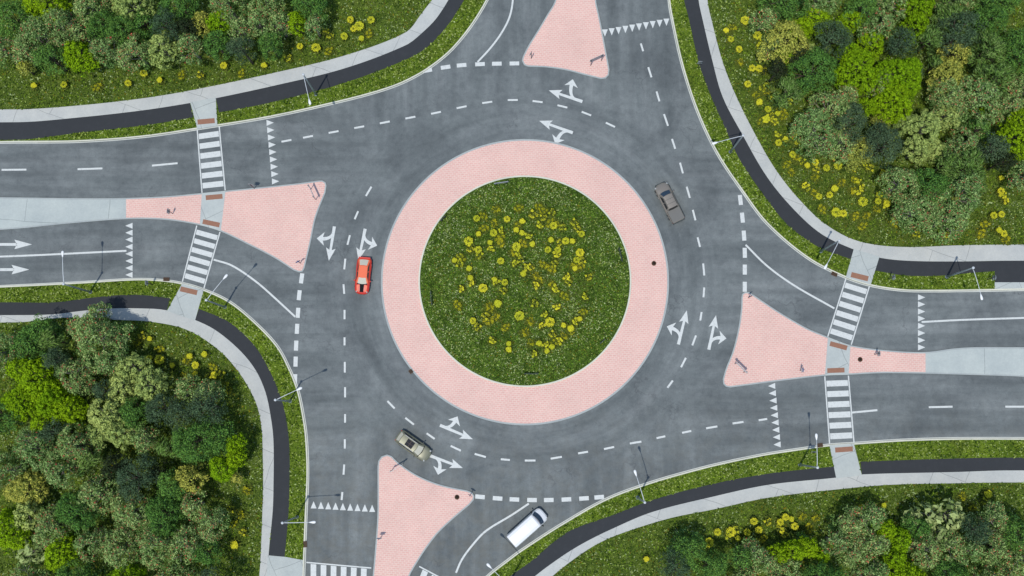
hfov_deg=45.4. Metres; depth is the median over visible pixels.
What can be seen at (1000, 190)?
flowering plant
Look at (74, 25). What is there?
berry tree
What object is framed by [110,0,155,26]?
pale tree
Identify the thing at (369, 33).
flowering plant
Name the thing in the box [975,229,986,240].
flowering plant
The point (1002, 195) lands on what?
flowering plant
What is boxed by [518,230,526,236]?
flowering plant
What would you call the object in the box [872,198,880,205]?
flowering plant
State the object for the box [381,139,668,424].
central apron
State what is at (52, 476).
berry tree
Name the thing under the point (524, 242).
flowering plant
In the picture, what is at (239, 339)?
path
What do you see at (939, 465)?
path
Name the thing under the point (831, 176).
meadow
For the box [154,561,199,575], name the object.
berry tree
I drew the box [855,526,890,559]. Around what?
berry tree
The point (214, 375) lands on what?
flowering plant
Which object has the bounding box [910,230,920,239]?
flowering plant
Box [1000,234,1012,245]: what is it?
flowering plant
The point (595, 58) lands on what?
road sign
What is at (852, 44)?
lime bush
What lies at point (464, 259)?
flowering plant
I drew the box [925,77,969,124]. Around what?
berry tree
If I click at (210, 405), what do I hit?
blue green tree
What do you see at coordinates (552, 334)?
flowering plant
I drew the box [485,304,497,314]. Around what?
flowering plant
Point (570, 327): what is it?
flowering plant
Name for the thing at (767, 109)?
flowering plant
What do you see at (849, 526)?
berry tree
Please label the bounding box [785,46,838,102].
green tree
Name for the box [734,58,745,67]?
flowering plant
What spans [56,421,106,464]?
berry tree
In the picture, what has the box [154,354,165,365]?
flowering plant
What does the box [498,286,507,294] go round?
flowering plant
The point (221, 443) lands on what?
green tree
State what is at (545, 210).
flowering plant
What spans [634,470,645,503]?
street lamp
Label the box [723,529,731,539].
flowering plant
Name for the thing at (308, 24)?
berry tree
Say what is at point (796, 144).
flowering plant
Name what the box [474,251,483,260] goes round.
flowering plant
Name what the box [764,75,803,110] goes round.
feathery tree
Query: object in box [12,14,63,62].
berry tree
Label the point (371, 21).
flowering plant
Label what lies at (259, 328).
kerb
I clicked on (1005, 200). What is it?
flowering plant
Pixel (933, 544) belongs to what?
berry tree
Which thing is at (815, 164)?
flowering plant
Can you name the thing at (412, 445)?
estate car
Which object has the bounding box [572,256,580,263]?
flowering plant
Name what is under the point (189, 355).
flowering plant
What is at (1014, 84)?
berry tree
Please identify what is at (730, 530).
flowering plant
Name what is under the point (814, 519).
flowering plant
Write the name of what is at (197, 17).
golden bush
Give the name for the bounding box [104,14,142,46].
green tree
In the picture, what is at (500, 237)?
flowering plant
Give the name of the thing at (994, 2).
green tree
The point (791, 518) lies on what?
flowering plant
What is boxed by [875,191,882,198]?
flowering plant
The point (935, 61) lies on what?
feathery tree
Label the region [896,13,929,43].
lime bush
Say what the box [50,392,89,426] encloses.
lime bush
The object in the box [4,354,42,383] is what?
lime bush
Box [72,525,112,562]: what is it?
berry tree
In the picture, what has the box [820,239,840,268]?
street lamp
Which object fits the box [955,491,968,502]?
flowering plant
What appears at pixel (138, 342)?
flowering plant
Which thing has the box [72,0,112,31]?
berry tree
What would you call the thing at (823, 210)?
flowering plant
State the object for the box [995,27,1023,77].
green tree
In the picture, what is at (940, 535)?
broadleaf bush
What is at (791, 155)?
flowering plant
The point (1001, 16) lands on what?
green tree
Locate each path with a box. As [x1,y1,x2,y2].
[0,103,192,139]
[0,295,169,314]
[195,309,289,556]
[216,0,463,111]
[511,467,835,575]
[684,0,853,258]
[860,458,1023,473]
[875,258,1023,281]
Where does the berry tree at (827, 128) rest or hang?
on the meadow at (831, 176)
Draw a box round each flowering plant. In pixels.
[30,82,39,90]
[60,81,68,89]
[92,82,102,92]
[124,80,132,87]
[133,337,143,349]
[137,331,147,340]
[140,70,148,78]
[146,354,153,362]
[147,335,154,342]
[154,344,165,354]
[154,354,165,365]
[157,77,164,84]
[168,362,176,368]
[176,69,186,80]
[178,371,190,380]
[180,355,191,365]
[185,352,195,359]
[191,360,200,368]
[192,369,200,377]
[197,71,204,80]
[200,350,209,358]
[204,373,211,381]
[207,362,217,372]
[209,370,218,379]
[217,370,226,379]
[220,62,229,70]
[222,380,232,388]
[223,385,232,396]
[226,503,235,513]
[228,518,238,528]
[229,538,240,550]
[235,508,248,519]
[236,68,246,78]
[238,527,247,536]
[241,483,252,494]
[260,62,268,70]
[283,53,294,63]
[297,43,303,51]
[311,43,321,53]
[321,27,330,35]
[323,46,333,56]
[326,31,334,40]
[340,32,348,41]
[346,16,354,24]
[350,26,357,33]
[354,21,365,32]
[358,35,365,44]
[363,28,374,38]
[367,16,375,25]
[450,257,457,264]
[452,299,463,311]
[455,252,464,259]
[455,260,464,268]
[456,253,466,262]
[458,285,465,292]
[463,236,473,245]
[464,265,472,272]
[466,244,475,253]
[466,274,474,280]
[468,279,476,286]
[469,317,476,324]
[473,215,480,222]
[473,322,481,331]
[474,246,482,253]
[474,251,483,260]
[475,230,482,237]
[477,283,487,293]
[478,211,488,220]
[478,223,489,234]
[480,311,490,320]
[482,301,492,311]
[482,316,494,327]
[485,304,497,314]
[486,239,493,245]
[486,245,494,252]
[487,336,496,346]
[488,217,501,227]
[489,229,498,237]
[491,203,502,216]
[491,277,500,286]
[491,311,502,322]
[492,298,502,308]
[494,233,505,243]
[494,237,505,248]
[497,226,504,234]
[497,257,504,264]
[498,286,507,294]
[501,278,508,286]
[501,322,510,332]
[503,216,510,222]
[503,346,512,353]
[506,339,512,346]
[507,248,517,257]
[510,241,521,250]
[510,258,518,268]
[512,202,523,212]
[512,220,522,229]
[512,225,519,234]
[514,250,521,258]
[514,310,524,321]
[516,256,524,264]
[518,218,525,225]
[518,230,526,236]
[518,238,528,248]
[518,270,527,278]
[518,327,531,338]
[521,263,529,271]
[523,232,533,241]
[524,317,536,327]
[525,338,535,348]
[527,263,535,271]
[528,209,539,220]
[528,240,537,248]
[529,299,540,308]
[530,271,541,281]
[530,349,538,358]
[532,280,540,289]
[534,201,545,210]
[534,221,544,231]
[534,275,545,285]
[535,338,542,347]
[537,205,548,214]
[537,259,547,270]
[537,320,545,330]
[539,213,547,222]
[540,310,549,319]
[542,340,549,349]
[542,347,550,354]
[544,217,554,228]
[544,246,551,253]
[544,316,554,327]
[545,263,556,274]
[546,279,556,288]
[547,235,555,244]
[547,342,555,349]
[548,208,556,216]
[548,329,557,338]
[549,221,557,230]
[549,284,560,295]
[549,338,559,347]
[550,259,558,266]
[552,251,561,260]
[552,302,561,312]
[553,218,561,228]
[554,246,561,252]
[555,238,564,247]
[555,335,564,344]
[558,223,566,232]
[559,290,570,301]
[560,322,567,328]
[560,332,569,342]
[561,237,569,245]
[562,272,572,281]
[564,278,572,286]
[565,323,575,333]
[568,261,577,271]
[569,218,579,227]
[569,237,576,245]
[570,317,578,326]
[571,265,578,272]
[572,225,581,232]
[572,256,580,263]
[575,248,584,257]
[575,263,585,271]
[577,315,583,322]
[578,230,585,238]
[578,256,586,266]
[578,307,588,317]
[580,292,588,302]
[585,272,592,281]
[642,554,650,562]
[703,537,714,547]
[713,527,721,535]
[721,26,729,34]
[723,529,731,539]
[724,525,735,537]
[726,36,733,43]
[728,22,738,34]
[730,524,739,534]
[733,533,741,541]
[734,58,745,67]
[735,46,741,53]
[739,15,750,26]
[741,534,751,543]
[743,80,750,89]
[743,528,751,535]
[747,64,755,73]
[749,89,759,99]
[749,516,757,524]
[752,31,761,41]
[754,97,763,106]
[754,525,762,533]
[755,65,762,73]
[756,117,765,126]
[757,84,766,94]
[757,534,768,544]
[759,85,770,96]
[761,65,770,75]
[761,81,770,91]
[761,115,770,124]
[761,117,769,126]
[763,106,771,113]
[763,516,771,526]
[765,94,773,102]
[766,112,774,119]
[769,118,777,125]
[772,131,781,139]
[773,109,780,117]
[774,105,785,116]
[774,139,781,146]
[775,518,783,525]
[775,523,784,530]
[777,527,786,536]
[779,112,789,122]
[779,529,788,538]
[780,136,789,143]
[780,513,788,520]
[781,160,791,170]
[786,167,796,177]
[786,515,793,521]
[787,151,795,158]
[790,521,798,530]
[792,153,800,164]
[793,140,800,146]
[795,511,806,522]
[796,157,805,165]
[799,181,809,190]
[802,161,810,170]
[803,183,810,192]
[803,521,813,532]
[809,187,819,197]
[809,511,819,524]
[810,159,818,166]
[810,172,820,182]
[811,166,819,173]
[814,193,821,200]
[817,204,827,214]
[821,164,830,173]
[825,153,834,161]
[825,191,832,199]
[828,184,838,193]
[828,207,840,218]
[832,161,842,171]
[837,177,847,187]
[838,209,846,218]
[846,185,855,196]
[848,164,857,173]
[850,175,860,186]
[850,211,860,221]
[853,177,861,185]
[853,187,861,197]
[853,502,865,511]
[856,184,864,192]
[856,196,867,207]
[856,221,867,231]
[862,211,872,221]
[865,163,873,172]
[871,205,881,215]
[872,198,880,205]
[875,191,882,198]
[878,501,886,509]
[880,200,888,209]
[882,200,890,208]
[889,216,898,228]
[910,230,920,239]
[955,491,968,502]
[965,501,975,513]
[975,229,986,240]
[978,218,990,228]
[979,497,988,505]
[981,488,992,499]
[987,212,996,219]
[993,226,1002,234]
[995,187,1004,195]
[996,175,1004,182]
[996,211,1004,218]
[998,192,1007,200]
[998,230,1007,238]
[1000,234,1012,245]
[1001,196,1008,204]
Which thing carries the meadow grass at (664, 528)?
on the ground
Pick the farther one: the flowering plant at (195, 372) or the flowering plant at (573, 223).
the flowering plant at (573, 223)
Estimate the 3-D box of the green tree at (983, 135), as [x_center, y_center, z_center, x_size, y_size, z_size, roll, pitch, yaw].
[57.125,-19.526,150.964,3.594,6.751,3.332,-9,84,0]
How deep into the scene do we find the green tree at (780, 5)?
149.97 m
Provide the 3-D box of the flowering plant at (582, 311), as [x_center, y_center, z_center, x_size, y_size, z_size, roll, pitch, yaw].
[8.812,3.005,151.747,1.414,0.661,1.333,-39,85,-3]
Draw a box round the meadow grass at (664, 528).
[0,0,1023,575]
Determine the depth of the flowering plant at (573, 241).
152.23 m
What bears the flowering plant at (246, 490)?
on the meadow at (226, 485)
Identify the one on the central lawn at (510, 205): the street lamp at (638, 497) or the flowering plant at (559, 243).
the flowering plant at (559, 243)
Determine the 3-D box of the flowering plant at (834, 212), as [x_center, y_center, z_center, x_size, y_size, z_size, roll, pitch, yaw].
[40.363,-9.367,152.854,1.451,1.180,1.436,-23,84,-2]
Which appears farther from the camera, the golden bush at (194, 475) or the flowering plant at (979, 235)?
the flowering plant at (979, 235)
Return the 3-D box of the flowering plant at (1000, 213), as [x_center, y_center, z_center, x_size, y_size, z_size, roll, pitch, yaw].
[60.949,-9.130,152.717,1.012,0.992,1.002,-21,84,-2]
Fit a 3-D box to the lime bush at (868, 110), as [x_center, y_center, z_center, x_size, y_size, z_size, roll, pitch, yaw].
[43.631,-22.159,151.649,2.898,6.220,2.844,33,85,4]
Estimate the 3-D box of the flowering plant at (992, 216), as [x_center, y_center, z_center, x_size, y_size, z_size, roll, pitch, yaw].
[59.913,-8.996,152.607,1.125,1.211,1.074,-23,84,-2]
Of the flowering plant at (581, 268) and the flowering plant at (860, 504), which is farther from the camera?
the flowering plant at (581, 268)
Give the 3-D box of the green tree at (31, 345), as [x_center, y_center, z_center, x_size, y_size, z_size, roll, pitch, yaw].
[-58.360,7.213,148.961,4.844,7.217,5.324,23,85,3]
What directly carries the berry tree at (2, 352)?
on the meadow at (226, 485)
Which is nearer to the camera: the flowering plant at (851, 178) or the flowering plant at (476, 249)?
the flowering plant at (476, 249)
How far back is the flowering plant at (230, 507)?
149.54 m
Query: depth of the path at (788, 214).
154.36 m
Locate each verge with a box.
[0,0,484,140]
[0,281,305,559]
[491,440,1023,575]
[671,0,994,289]
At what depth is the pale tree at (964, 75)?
150.72 m
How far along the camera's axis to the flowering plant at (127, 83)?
155.19 m
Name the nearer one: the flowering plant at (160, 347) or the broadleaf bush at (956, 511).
the broadleaf bush at (956, 511)
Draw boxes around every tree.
[0,0,37,42]
[0,37,23,69]
[0,332,24,370]
[0,392,27,434]
[0,450,29,490]
[6,325,51,366]
[7,560,49,575]
[11,41,38,66]
[11,424,59,475]
[11,498,45,531]
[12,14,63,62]
[28,314,63,347]
[30,43,67,75]
[32,502,73,549]
[37,324,69,352]
[37,416,72,443]
[39,441,83,490]
[41,6,86,53]
[41,345,76,376]
[52,490,107,531]
[54,555,107,575]
[55,357,94,391]
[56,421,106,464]
[64,17,91,51]
[65,315,99,340]
[67,376,96,395]
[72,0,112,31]
[72,472,127,518]
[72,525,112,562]
[75,312,126,374]
[76,445,107,475]
[85,8,123,44]
[85,301,112,333]
[85,426,109,449]
[86,395,130,440]
[88,36,119,71]
[91,378,119,400]
[93,347,130,375]
[99,321,134,353]
[100,524,140,572]
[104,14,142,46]
[104,413,142,451]
[107,367,144,406]
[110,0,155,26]
[111,491,154,531]
[114,351,151,387]
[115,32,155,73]
[115,452,160,504]
[117,395,152,430]
[128,420,159,454]
[130,8,159,41]
[134,364,174,402]
[134,519,174,570]
[142,390,185,427]
[143,494,189,537]
[147,31,183,69]
[148,5,183,44]
[152,435,184,461]
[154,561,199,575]
[156,0,199,26]
[156,467,188,506]
[164,398,195,431]
[166,520,204,564]
[171,414,223,464]
[173,373,199,405]
[176,31,209,65]
[177,487,212,524]
[186,383,228,429]
[191,539,223,565]
[193,378,227,405]
[196,505,233,543]
[198,564,226,575]
[200,27,231,62]
[205,419,236,455]
[208,0,248,27]
[225,34,256,64]
[227,15,260,45]
[245,9,273,44]
[246,0,286,24]
[257,31,283,60]
[265,10,296,40]
[290,0,328,23]
[304,14,327,41]
[655,545,693,575]
[665,526,707,571]
[693,547,730,575]
[726,545,754,572]
[728,566,756,575]
[740,536,767,564]
[745,546,778,574]
[747,7,781,39]
[756,0,812,26]
[757,34,783,61]
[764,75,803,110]
[766,554,806,575]
[783,105,837,162]
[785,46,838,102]
[796,532,808,542]
[799,559,846,575]
[800,43,815,59]
[801,0,842,21]
[804,90,854,133]
[813,18,852,60]
[817,124,855,164]
[819,522,850,556]
[829,504,864,542]
[830,102,868,152]
[833,84,858,110]
[835,529,870,568]
[842,0,878,29]
[844,559,889,575]
[853,501,887,537]
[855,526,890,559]
[856,8,898,48]
[860,126,904,168]
[862,67,895,97]
[862,121,890,150]
[874,0,911,27]
[874,166,921,203]
[883,25,918,57]
[889,192,941,234]
[893,114,917,133]
[897,108,941,155]
[899,139,931,168]
[901,511,933,541]
[905,167,954,208]
[905,530,941,570]
[912,24,942,56]
[915,196,972,244]
[917,184,946,214]
[923,137,946,164]
[925,54,944,72]
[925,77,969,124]
[928,103,960,132]
[928,169,983,219]
[928,555,970,575]
[929,0,966,38]
[932,147,959,177]
[933,10,988,55]
[934,0,980,19]
[934,522,966,563]
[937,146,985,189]
[943,126,980,161]
[946,188,958,203]
[949,75,1004,135]
[951,535,986,566]
[952,73,970,89]
[954,26,1007,78]
[957,511,993,545]
[963,169,988,195]
[963,557,1012,575]
[964,115,990,141]
[965,2,1008,46]
[966,0,1020,17]
[968,62,1016,101]
[969,525,1011,564]
[970,500,1008,535]
[973,130,1011,162]
[985,89,1023,125]
[993,511,1023,553]
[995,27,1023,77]
[998,536,1023,575]
[999,73,1023,114]
[1005,157,1023,192]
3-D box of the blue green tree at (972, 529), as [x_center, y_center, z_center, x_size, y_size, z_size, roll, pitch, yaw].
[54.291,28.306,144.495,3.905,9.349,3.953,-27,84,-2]
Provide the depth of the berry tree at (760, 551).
143.77 m
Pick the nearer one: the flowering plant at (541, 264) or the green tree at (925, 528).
the green tree at (925, 528)
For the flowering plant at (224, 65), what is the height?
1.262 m
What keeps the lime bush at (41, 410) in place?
on the meadow at (226, 485)
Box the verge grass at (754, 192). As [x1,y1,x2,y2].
[0,0,1023,575]
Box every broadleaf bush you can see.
[14,535,52,565]
[901,506,922,525]
[916,502,942,528]
[927,521,946,544]
[933,498,962,531]
[955,511,969,525]
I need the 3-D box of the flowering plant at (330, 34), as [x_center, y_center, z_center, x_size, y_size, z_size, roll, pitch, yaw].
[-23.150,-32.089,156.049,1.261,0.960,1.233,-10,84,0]
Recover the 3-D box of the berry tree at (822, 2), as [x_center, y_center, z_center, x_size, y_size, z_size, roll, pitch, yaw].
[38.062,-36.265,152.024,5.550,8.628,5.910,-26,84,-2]
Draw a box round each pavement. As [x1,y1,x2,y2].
[0,0,447,128]
[0,284,302,575]
[536,444,1023,575]
[699,0,1023,288]
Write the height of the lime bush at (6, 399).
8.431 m
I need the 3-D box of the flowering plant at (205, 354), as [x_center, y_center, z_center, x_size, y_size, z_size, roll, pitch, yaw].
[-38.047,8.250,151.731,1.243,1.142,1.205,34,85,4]
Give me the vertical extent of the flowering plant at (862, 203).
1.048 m
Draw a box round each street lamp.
[61,251,91,293]
[205,274,227,308]
[274,387,301,402]
[281,515,315,523]
[302,73,316,104]
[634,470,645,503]
[712,134,744,153]
[798,433,818,468]
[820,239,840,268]
[945,266,982,299]
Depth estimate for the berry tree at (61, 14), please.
149.59 m
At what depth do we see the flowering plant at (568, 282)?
151.61 m
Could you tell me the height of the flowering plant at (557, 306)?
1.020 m
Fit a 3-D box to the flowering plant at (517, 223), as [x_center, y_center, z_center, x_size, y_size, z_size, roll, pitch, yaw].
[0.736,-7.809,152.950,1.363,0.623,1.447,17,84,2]
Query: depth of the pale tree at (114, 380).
145.74 m
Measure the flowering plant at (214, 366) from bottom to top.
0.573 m
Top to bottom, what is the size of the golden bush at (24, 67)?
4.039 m
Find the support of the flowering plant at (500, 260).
on the central lawn at (510, 205)
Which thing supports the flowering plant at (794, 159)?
on the meadow at (831, 176)
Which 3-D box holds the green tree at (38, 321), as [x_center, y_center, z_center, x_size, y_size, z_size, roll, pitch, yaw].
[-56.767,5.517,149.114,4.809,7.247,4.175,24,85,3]
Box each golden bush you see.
[2,467,50,505]
[16,60,37,75]
[174,463,209,494]
[189,11,210,40]
[231,470,243,483]
[755,19,809,63]
[842,150,863,172]
[847,135,872,169]
[870,111,890,128]
[925,56,963,97]
[936,41,971,74]
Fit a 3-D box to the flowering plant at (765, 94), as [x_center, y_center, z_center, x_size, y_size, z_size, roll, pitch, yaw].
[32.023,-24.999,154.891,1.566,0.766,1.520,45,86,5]
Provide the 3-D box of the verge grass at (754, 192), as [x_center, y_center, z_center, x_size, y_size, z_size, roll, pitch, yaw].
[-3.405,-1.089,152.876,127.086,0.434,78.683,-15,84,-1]
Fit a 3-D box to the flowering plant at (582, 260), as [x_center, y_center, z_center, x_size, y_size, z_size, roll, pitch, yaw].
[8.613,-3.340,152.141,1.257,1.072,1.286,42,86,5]
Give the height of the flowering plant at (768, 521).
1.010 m
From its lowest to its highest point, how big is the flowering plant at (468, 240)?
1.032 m
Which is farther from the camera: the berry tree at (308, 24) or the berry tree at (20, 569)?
the berry tree at (308, 24)
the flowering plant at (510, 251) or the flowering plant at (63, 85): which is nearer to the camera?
the flowering plant at (510, 251)
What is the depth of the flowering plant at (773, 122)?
153.93 m
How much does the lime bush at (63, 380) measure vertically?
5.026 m
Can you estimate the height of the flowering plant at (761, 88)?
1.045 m
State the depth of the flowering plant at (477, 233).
152.54 m
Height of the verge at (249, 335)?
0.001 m
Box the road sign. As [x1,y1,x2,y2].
[590,54,603,65]
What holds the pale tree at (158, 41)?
on the meadow at (230, 74)
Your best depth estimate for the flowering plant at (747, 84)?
154.32 m
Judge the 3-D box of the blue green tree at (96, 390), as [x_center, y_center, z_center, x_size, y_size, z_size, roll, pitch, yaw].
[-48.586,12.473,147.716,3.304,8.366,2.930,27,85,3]
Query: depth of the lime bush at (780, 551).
143.50 m
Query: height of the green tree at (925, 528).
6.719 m
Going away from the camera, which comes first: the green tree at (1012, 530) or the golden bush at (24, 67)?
the green tree at (1012, 530)
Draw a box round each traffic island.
[0,180,326,271]
[373,455,473,575]
[522,0,608,78]
[723,292,1023,386]
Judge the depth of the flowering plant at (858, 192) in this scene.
152.90 m
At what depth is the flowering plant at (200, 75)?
155.42 m
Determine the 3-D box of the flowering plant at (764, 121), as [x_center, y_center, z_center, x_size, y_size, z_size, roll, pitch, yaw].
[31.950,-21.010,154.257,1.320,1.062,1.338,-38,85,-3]
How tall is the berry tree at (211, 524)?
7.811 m
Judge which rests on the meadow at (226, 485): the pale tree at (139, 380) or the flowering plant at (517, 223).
the pale tree at (139, 380)
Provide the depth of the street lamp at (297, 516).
140.97 m
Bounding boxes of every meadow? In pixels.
[0,0,486,141]
[0,280,307,575]
[490,438,1023,575]
[669,0,1023,290]
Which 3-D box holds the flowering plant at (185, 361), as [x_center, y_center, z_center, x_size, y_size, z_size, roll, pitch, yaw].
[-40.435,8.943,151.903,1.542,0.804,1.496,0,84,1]
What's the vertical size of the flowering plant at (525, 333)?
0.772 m
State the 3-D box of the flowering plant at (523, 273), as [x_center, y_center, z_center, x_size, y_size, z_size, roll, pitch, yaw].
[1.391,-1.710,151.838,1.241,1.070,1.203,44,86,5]
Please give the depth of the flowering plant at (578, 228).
152.50 m
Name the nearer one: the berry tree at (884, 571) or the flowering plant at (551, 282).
the berry tree at (884, 571)
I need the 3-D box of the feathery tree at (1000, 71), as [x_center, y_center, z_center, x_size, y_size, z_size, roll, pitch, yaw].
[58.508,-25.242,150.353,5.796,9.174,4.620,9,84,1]
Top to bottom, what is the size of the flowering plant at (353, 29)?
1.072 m
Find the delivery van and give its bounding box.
[506,508,547,546]
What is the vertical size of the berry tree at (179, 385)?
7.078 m
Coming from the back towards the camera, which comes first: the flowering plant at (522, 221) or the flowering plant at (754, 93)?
the flowering plant at (754, 93)
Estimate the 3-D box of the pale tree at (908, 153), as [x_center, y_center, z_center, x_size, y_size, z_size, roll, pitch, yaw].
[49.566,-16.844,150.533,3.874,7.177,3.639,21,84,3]
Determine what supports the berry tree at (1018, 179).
on the meadow at (831, 176)
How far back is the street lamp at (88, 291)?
146.09 m
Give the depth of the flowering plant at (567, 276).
151.68 m
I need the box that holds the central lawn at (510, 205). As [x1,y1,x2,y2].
[420,177,629,385]
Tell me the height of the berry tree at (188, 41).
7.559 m
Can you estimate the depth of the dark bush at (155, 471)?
146.70 m
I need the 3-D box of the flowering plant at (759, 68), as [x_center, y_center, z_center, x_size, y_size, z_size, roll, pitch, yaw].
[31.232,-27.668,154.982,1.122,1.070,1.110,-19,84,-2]
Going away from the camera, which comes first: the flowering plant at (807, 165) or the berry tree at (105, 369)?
the berry tree at (105, 369)
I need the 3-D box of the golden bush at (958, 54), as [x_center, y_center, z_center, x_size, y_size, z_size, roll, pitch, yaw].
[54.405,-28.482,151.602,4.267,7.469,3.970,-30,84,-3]
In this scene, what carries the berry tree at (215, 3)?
on the meadow at (230, 74)
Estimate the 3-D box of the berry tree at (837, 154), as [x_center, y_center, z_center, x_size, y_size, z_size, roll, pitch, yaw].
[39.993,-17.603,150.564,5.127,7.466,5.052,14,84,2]
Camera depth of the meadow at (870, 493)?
149.35 m
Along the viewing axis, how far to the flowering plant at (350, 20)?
155.71 m
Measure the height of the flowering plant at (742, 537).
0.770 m
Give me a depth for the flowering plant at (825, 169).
153.16 m
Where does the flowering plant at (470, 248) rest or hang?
on the central lawn at (510, 205)
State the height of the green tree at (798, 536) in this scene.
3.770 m
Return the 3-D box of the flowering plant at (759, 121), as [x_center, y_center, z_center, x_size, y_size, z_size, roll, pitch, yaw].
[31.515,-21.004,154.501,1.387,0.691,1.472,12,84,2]
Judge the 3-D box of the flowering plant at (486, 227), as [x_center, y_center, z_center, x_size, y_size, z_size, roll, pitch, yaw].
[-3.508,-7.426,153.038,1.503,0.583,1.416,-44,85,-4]
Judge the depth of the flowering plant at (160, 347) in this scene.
152.02 m
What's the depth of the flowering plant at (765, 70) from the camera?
155.19 m
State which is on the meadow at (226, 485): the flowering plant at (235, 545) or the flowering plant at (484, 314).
the flowering plant at (235, 545)
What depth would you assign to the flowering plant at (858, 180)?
153.13 m
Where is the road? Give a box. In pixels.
[0,0,1023,575]
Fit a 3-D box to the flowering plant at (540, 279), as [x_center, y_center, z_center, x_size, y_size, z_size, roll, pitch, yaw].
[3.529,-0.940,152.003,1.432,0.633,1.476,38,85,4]
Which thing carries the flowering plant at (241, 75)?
on the meadow at (230, 74)
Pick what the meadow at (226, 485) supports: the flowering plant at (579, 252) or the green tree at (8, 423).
the green tree at (8, 423)
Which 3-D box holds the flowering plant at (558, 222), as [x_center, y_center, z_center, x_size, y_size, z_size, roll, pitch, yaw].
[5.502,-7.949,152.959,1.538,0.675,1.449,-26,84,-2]
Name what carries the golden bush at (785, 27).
on the meadow at (831, 176)
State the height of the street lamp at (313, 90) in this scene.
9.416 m
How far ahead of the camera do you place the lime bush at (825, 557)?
144.68 m
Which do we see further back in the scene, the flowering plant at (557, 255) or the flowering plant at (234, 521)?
the flowering plant at (557, 255)
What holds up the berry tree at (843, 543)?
on the meadow at (870, 493)
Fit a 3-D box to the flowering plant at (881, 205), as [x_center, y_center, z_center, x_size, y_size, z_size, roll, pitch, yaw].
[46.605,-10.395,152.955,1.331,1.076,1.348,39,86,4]
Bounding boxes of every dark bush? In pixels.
[100,451,131,480]
[146,460,168,482]
[172,17,206,41]
[761,56,787,86]
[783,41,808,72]
[982,152,1018,171]
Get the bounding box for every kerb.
[0,0,486,142]
[0,279,307,575]
[488,438,1023,575]
[669,0,1023,290]
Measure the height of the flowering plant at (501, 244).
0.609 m
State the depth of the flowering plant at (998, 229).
152.33 m
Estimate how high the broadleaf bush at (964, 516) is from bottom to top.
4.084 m
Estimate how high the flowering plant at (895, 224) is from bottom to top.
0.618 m
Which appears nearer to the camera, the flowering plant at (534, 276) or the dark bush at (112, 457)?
the dark bush at (112, 457)
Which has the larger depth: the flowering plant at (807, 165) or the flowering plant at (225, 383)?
the flowering plant at (807, 165)
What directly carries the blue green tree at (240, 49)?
on the meadow at (230, 74)
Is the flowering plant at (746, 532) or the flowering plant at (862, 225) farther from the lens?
the flowering plant at (862, 225)
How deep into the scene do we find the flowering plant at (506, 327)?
151.40 m
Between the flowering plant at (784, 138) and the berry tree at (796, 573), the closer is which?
the berry tree at (796, 573)
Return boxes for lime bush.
[0,380,47,421]
[0,506,31,554]
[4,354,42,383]
[18,356,69,407]
[21,0,72,25]
[29,408,60,436]
[35,384,77,420]
[44,526,85,571]
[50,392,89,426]
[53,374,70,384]
[62,40,100,77]
[108,561,146,575]
[205,10,233,37]
[208,455,236,482]
[225,432,247,455]
[226,448,246,469]
[287,11,306,37]
[766,542,789,564]
[773,47,795,64]
[781,539,807,561]
[786,16,814,43]
[797,536,818,558]
[800,6,831,38]
[812,547,829,563]
[830,46,876,96]
[834,10,865,34]
[834,42,858,62]
[853,29,884,62]
[854,97,877,118]
[866,55,922,106]
[866,79,913,125]
[871,519,896,540]
[880,544,906,569]
[887,526,911,552]
[887,559,926,575]
[889,0,935,23]
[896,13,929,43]
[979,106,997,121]
[991,106,1023,160]
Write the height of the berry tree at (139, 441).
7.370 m
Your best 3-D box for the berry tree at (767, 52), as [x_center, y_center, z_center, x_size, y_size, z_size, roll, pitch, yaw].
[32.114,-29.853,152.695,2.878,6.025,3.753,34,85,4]
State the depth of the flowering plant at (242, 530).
149.25 m
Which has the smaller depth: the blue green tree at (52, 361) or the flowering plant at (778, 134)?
the blue green tree at (52, 361)
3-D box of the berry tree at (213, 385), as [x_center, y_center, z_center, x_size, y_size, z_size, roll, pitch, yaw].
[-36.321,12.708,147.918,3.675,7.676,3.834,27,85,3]
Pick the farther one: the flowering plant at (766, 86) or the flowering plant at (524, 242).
the flowering plant at (766, 86)
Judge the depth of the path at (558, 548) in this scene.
149.72 m
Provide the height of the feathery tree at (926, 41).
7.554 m
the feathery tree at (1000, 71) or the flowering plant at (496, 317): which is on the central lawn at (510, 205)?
the flowering plant at (496, 317)
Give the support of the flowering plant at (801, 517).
on the meadow at (870, 493)
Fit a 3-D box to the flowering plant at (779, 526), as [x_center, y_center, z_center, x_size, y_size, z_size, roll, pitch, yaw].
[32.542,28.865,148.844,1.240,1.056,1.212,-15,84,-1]
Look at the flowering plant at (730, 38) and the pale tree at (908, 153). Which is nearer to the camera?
the pale tree at (908, 153)
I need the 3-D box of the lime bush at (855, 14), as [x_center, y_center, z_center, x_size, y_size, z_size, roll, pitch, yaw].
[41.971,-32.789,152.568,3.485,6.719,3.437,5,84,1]
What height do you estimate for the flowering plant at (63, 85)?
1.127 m
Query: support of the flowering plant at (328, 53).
on the meadow at (230, 74)
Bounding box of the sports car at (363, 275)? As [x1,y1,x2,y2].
[354,257,371,294]
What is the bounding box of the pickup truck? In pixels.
[655,182,684,224]
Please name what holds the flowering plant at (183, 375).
on the meadow at (226, 485)
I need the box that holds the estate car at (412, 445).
[395,430,431,461]
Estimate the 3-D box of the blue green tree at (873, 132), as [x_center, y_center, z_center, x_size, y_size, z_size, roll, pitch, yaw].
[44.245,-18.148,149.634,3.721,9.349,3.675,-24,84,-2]
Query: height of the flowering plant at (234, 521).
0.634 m
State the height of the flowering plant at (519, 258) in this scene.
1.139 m

